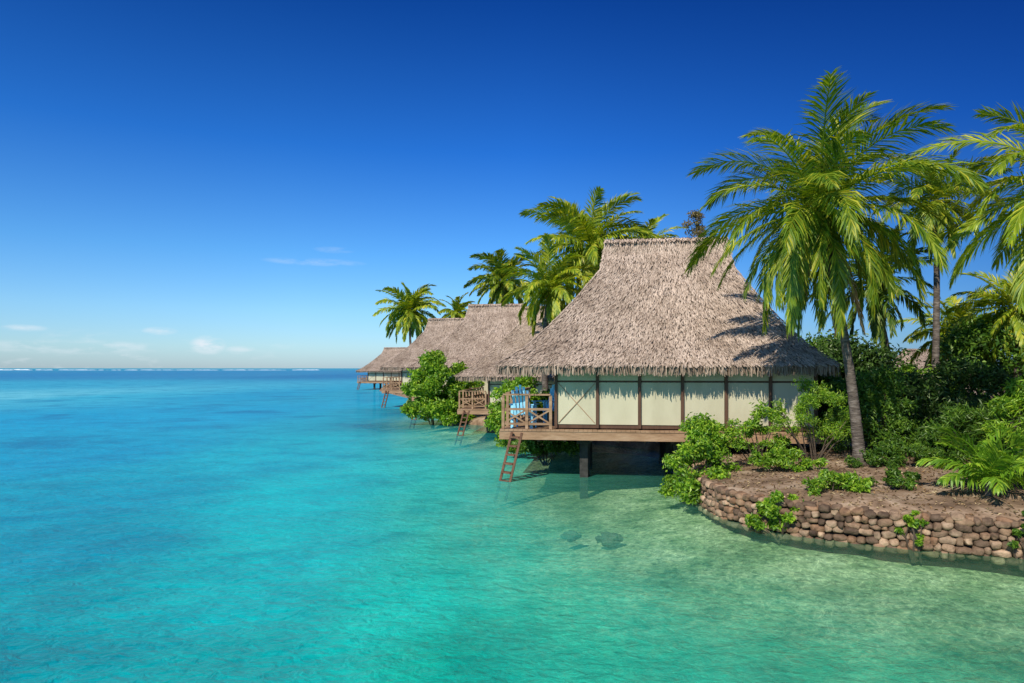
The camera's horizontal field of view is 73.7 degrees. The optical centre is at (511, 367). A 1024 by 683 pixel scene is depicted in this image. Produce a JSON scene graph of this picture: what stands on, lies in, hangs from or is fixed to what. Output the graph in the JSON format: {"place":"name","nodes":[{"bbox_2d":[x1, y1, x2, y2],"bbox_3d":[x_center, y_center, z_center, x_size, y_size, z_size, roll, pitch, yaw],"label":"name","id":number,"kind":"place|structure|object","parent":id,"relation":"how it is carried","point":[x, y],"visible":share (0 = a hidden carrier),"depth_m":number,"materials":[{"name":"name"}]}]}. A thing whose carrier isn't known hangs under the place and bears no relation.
{"place":"outdoors","nodes":[
{"label":"outdoors","id":0,"kind":"place"},
{"bbox_2d":[0,368,1023,682],"bbox_3d":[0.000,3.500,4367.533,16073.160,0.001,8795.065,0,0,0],"label":"water","id":1,"kind":"structure","parent":0,"point":[242,526],"depth_m":11.86,"materials":[{"name":"teal liquid"}]},
{"bbox_2d":[406,396,414,404],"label":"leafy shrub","id":2,"kind":"object","parent":1,"relation":"on","point":[409,400],"visible":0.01,"depth_m":58.33,"materials":[{"name":"green plant"}]},
{"bbox_2d":[399,349,465,428],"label":"leafy shrub","id":3,"kind":"object","parent":1,"relation":"on","point":[427,392],"visible":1,"depth_m":41.37,"materials":[{"name":"green plant"}]},
{"bbox_2d":[0,0,1023,367],"label":"sky","id":4,"kind":"structure","parent":0,"point":[184,183],"materials":[{"name":"blue"}]},
{"bbox_2d":[380,384,1023,520],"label":"ground","id":5,"kind":"structure","parent":0,"point":[646,449],"depth_m":15.52,"materials":[{"name":"brown soil"}]},
{"bbox_2d":[356,347,406,389],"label":"thatched bungalow","id":6,"kind":"object","parent":5,"relation":"on","point":[376,374],"visible":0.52,"depth_m":109.88,"materials":[{"name":"beige plant"}]},
{"bbox_2d":[372,281,445,344],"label":"palm tree","id":7,"kind":"object","parent":5,"relation":"on","point":[408,317],"visible":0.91,"depth_m":75.28,"materials":[{"name":"green plant"}]},
{"bbox_2d":[378,318,479,407],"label":"thatched bungalow","id":8,"kind":"object","parent":5,"relation":"on","point":[435,333],"visible":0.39,"depth_m":61.66,"materials":[{"name":"beige plant"}]},
{"bbox_2d":[438,292,474,317],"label":"palm tree","id":9,"kind":"object","parent":5,"relation":"on","point":[458,307],"visible":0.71,"depth_m":73.31,"materials":[{"name":"green plant"}]},
{"bbox_2d":[442,360,484,425],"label":"leafy shrub","id":10,"kind":"object","parent":5,"relation":"on","point":[458,368],"visible":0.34,"depth_m":43.19,"materials":[{"name":"green plant"}]},
{"bbox_2d":[408,303,527,428],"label":"thatched bungalow","id":11,"kind":"object","parent":5,"relation":"on","point":[479,332],"visible":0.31,"depth_m":47.96,"materials":[{"name":"beige plant"}]},
{"bbox_2d":[463,247,536,303],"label":"palm tree","id":12,"kind":"object","parent":5,"relation":"on","point":[496,286],"visible":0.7,"depth_m":57.32,"materials":[{"name":"green plant"}]},
{"bbox_2d":[453,306,565,444],"bbox_3d":[2.186,0.592,38.611,9.588,8.224,8.413,0,0,8],"label":"thatched bungalow","id":13,"kind":"object","parent":5,"relation":"on","point":[517,338],"visible":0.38,"depth_m":35.88,"materials":[{"name":"beige plant"}]},
{"bbox_2d":[484,374,558,447],"bbox_3d":[0.431,1.917,30.111,3.075,3.691,3.034,0,0,40],"label":"leafy shrub","id":14,"kind":"object","parent":5,"relation":"on","point":[493,420],"visible":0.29,"depth_m":29.86,"materials":[{"name":"green plant"}]},
{"bbox_2d":[509,439,579,465],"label":"leafy shrub","id":15,"kind":"object","parent":5,"relation":"on","point":[538,448],"visible":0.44,"depth_m":26.05,"materials":[{"name":"green plant"}]},
{"bbox_2d":[494,233,599,390],"bbox_3d":[1.988,-1.703,34.068,5.729,9.385,4.854,0,0,0],"label":"palm tree","id":16,"kind":"object","parent":5,"relation":"on","point":[546,283],"visible":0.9,"depth_m":33.51,"materials":[{"name":"green plant"}]},
{"bbox_2d":[540,387,563,451],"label":"leafy shrub","id":17,"kind":"object","parent":5,"relation":"on","point":[546,392],"visible":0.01,"depth_m":30.55,"materials":[{"name":"green plant"}]},
{"bbox_2d":[517,186,660,300],"bbox_3d":[4.217,-3.377,37.239,7.842,12.723,7.690,0,0,0],"label":"palm tree","id":18,"kind":"object","parent":5,"relation":"on","point":[588,243],"visible":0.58,"depth_m":36.20,"materials":[{"name":"green plant"}]},
{"bbox_2d":[609,213,687,239],"bbox_3d":[7.783,-3.147,39.983,5.162,12.198,5.567,0,0,0],"label":"palm tree","id":19,"kind":"object","parent":5,"relation":"on","point":[652,224],"visible":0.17,"depth_m":39.27,"materials":[{"name":"green plant"}]},
{"bbox_2d":[494,236,843,498],"bbox_3d":[5.035,0.119,24.571,10.310,9.562,9.047,0,0,8],"label":"thatched bungalow","id":20,"kind":"object","parent":5,"relation":"on","point":[645,339],"visible":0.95,"depth_m":21.28,"materials":[{"name":"beige plant"}]},
{"bbox_2d":[509,385,538,428],"bbox_3d":[0.374,1.224,21.923,0.823,1.392,0.739,0,0,20],"label":"deck chair","id":21,"kind":"object","parent":20,"relation":"on","point":[515,405],"visible":0.77,"depth_m":21.69,"materials":[{"name":"blue wood"}]},
{"bbox_2d":[532,385,553,422],"bbox_3d":[1.211,1.224,23.826,0.739,1.392,0.823,0,0,-30],"label":"deck chair","id":22,"kind":"object","parent":20,"relation":"on","point":[545,405],"visible":0.38,"depth_m":23.93,"materials":[{"name":"blue wood"}]},
{"bbox_2d":[680,209,707,237],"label":"sparse tree","id":23,"kind":"object","parent":5,"relation":"on","point":[698,230],"visible":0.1,"depth_m":36.92,"materials":[{"name":"grey plant"}]},
{"bbox_2d":[658,412,741,508],"bbox_3d":[5.069,2.440,18.126,2.278,2.552,2.122,0,0,0],"label":"leafy shrub","id":24,"kind":"object","parent":5,"relation":"on","point":[709,440],"visible":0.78,"depth_m":17.87,"materials":[{"name":"green plant"}]},
{"bbox_2d":[720,399,799,465],"bbox_3d":[6.645,1.902,18.554,2.310,2.121,1.178,0,0,0],"label":"leafy shrub","id":25,"kind":"object","parent":5,"relation":"on","point":[751,425],"visible":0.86,"depth_m":18.50,"materials":[{"name":"green plant"}]},
{"bbox_2d":[747,446,828,471],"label":"plant","id":26,"kind":"object","parent":5,"relation":"on","point":[782,457],"visible":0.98,"depth_m":17.25,"materials":[{"name":"green plant"}]},
{"bbox_2d":[769,376,863,460],"bbox_3d":[8.091,1.477,18.372,2.580,2.569,1.346,0,0,0],"label":"leafy shrub","id":27,"kind":"object","parent":5,"relation":"on","point":[805,401],"visible":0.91,"depth_m":18.28,"materials":[{"name":"green plant"}]},
{"bbox_2d":[799,326,839,349],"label":"garden tree","id":28,"kind":"object","parent":5,"relation":"on","point":[813,342],"visible":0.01,"depth_m":32.58,"materials":[{"name":"green plant"}]},
{"bbox_2d":[817,370,851,448],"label":"leafy shrub","id":29,"kind":"object","parent":5,"relation":"on","point":[825,379],"visible":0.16,"depth_m":21.45,"materials":[{"name":"green plant"}]},
{"bbox_2d":[801,469,872,496],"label":"plant","id":30,"kind":"object","parent":5,"relation":"on","point":[850,481],"visible":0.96,"depth_m":14.87,"materials":[{"name":"green plant"}]},
{"bbox_2d":[683,67,991,464],"bbox_3d":[7.955,-2.172,17.159,6.346,9.900,7.018,0,0,0],"label":"palm tree","id":31,"kind":"object","parent":5,"relation":"on","point":[817,229],"visible":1,"depth_m":16.51,"materials":[{"name":"green plant"}]},
{"bbox_2d":[686,460,1023,576],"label":"stone retaining wall","id":32,"kind":"structure","parent":5,"relation":"on","point":[959,540],"depth_m":13.46,"materials":[{"name":"brown stone"}]},
{"bbox_2d":[744,490,803,542],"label":"creeping plant","id":33,"kind":"object","parent":32,"relation":"attached to","point":[767,508],"visible":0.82,"depth_m":14.39,"materials":[{"name":"green plant"}]},
{"bbox_2d":[894,510,929,562],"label":"creeping plant","id":34,"kind":"object","parent":32,"relation":"attached to","point":[914,523],"visible":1,"depth_m":13.08,"materials":[{"name":"green plant"}]},
{"bbox_2d":[1007,510,1023,570],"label":"creeping plant","id":35,"kind":"object","parent":32,"relation":"attached to","point":[1013,544],"visible":1,"depth_m":12.48,"materials":[{"name":"green plant"}]},
{"bbox_2d":[699,444,1022,517],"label":"fallen leaves","id":36,"kind":"object","parent":5,"relation":"on","point":[829,467],"visible":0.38,"depth_m":15.64,"materials":[{"name":"plant"}]},
{"bbox_2d":[808,364,922,454],"bbox_3d":[10.403,1.338,19.625,3.311,2.955,2.568,0,0,0],"label":"leafy shrub","id":37,"kind":"object","parent":5,"relation":"on","point":[876,400],"visible":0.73,"depth_m":19.44,"materials":[{"name":"green plant"}]},
{"bbox_2d":[815,326,920,428],"bbox_3d":[13.260,0.542,26.481,5.922,4.445,5.005,0,0,0],"label":"garden tree","id":38,"kind":"object","parent":5,"relation":"on","point":[864,356],"visible":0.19,"depth_m":25.75,"materials":[{"name":"green plant"}]},
{"bbox_2d":[808,226,942,366],"bbox_3d":[14.186,-1.377,27.032,5.005,8.082,5.321,0,0,35],"label":"palm tree","id":39,"kind":"object","parent":5,"relation":"on","point":[878,326],"visible":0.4,"depth_m":26.37,"materials":[{"name":"green plant"}]},
{"bbox_2d":[870,466,921,490],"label":"plant","id":40,"kind":"object","parent":5,"relation":"on","point":[896,481],"visible":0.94,"depth_m":15.12,"materials":[{"name":"green plant"}]},
{"bbox_2d":[844,441,952,469],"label":"plant","id":41,"kind":"object","parent":5,"relation":"on","point":[890,455],"visible":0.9,"depth_m":17.18,"materials":[{"name":"green plant"}]},
{"bbox_2d":[861,360,966,436],"bbox_3d":[13.136,1.242,22.353,3.831,3.047,2.485,0,0,0],"label":"leafy shrub","id":42,"kind":"object","parent":5,"relation":"on","point":[909,368],"visible":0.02,"depth_m":22.44,"materials":[{"name":"green plant"}]},
{"bbox_2d":[868,144,1012,374],"bbox_3d":[15.421,-2.678,25.113,4.818,10.781,4.744,0,0,0],"label":"palm tree","id":43,"kind":"object","parent":5,"relation":"on","point":[933,190],"visible":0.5,"depth_m":24.84,"materials":[{"name":"green plant"}]},
{"bbox_2d":[887,283,1005,367],"bbox_3d":[20.768,-0.665,32.180,4.864,6.716,4.952,0,0,-42],"label":"palm tree","id":44,"kind":"object","parent":5,"relation":"on","point":[920,334],"visible":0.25,"depth_m":32.06,"materials":[{"name":"green plant"}]},
{"bbox_2d":[892,349,1004,394],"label":"garden hut","id":45,"kind":"object","parent":5,"relation":"on","point":[923,357],"visible":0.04,"depth_m":40.35,"materials":[{"name":"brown wood"}]},
{"bbox_2d":[890,353,1020,448],"bbox_3d":[13.277,1.145,20.569,3.733,3.240,4.034,0,0,34],"label":"leafy shrub","id":46,"kind":"object","parent":5,"relation":"on","point":[930,394],"visible":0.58,"depth_m":20.07,"materials":[{"name":"green plant"}]},
{"bbox_2d":[906,401,1005,465],"bbox_3d":[11.687,1.834,18.017,2.792,1.964,1.985,0,0,0],"label":"leafy shrub","id":47,"kind":"object","parent":5,"relation":"on","point":[963,418],"visible":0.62,"depth_m":17.62,"materials":[{"name":"green plant"}]},
{"bbox_2d":[909,100,1023,313],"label":"palm tree","id":48,"kind":"object","parent":5,"relation":"on","point":[1013,219],"visible":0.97,"depth_m":15.67,"materials":[{"name":"green plant"}]},
{"bbox_2d":[915,421,1023,495],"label":"young palm","id":49,"kind":"object","parent":5,"relation":"on","point":[990,471],"visible":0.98,"depth_m":14.13,"materials":[{"name":"green plant"}]},
{"bbox_2d":[919,309,1023,424],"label":"garden tree","id":50,"kind":"object","parent":5,"relation":"on","point":[967,340],"visible":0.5,"depth_m":28.26,"materials":[{"name":"green plant"}]},
{"bbox_2d":[944,266,1023,426],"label":"palm tree","id":51,"kind":"object","parent":5,"relation":"on","point":[1004,306],"visible":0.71,"depth_m":27.89,"materials":[{"name":"green plant"}]},
{"bbox_2d":[978,374,1023,457],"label":"leafy shrub","id":52,"kind":"object","parent":5,"relation":"on","point":[1009,404],"visible":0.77,"depth_m":16.57,"materials":[{"name":"green plant"}]},
{"bbox_2d":[1004,455,1023,482],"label":"plant","id":53,"kind":"object","parent":5,"relation":"on","point":[1018,469],"visible":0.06,"depth_m":15.12,"materials":[{"name":"green plant"}]},
{"bbox_2d":[387,416,1023,652],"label":"seabed","id":54,"kind":"structure","parent":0,"point":[670,543],"depth_m":13.64,"materials":[{"name":"sand"}]},
{"bbox_2d":[560,530,581,541],"bbox_3d":[1.357,3.850,15.690,0.502,0.283,0.315,0,0,0],"label":"submerged rock","id":55,"kind":"object","parent":54,"relation":"on","point":[570,536],"visible":1,"depth_m":15.58,"materials":[{"name":"stone"}]},
{"bbox_2d":[595,532,623,546],"bbox_3d":[2.181,3.884,15.468,0.594,0.324,0.413,0,0,-34],"label":"submerged rock","id":56,"kind":"object","parent":54,"relation":"on","point":[607,539],"visible":1,"depth_m":15.37,"materials":[{"name":"stone"}]}
]}

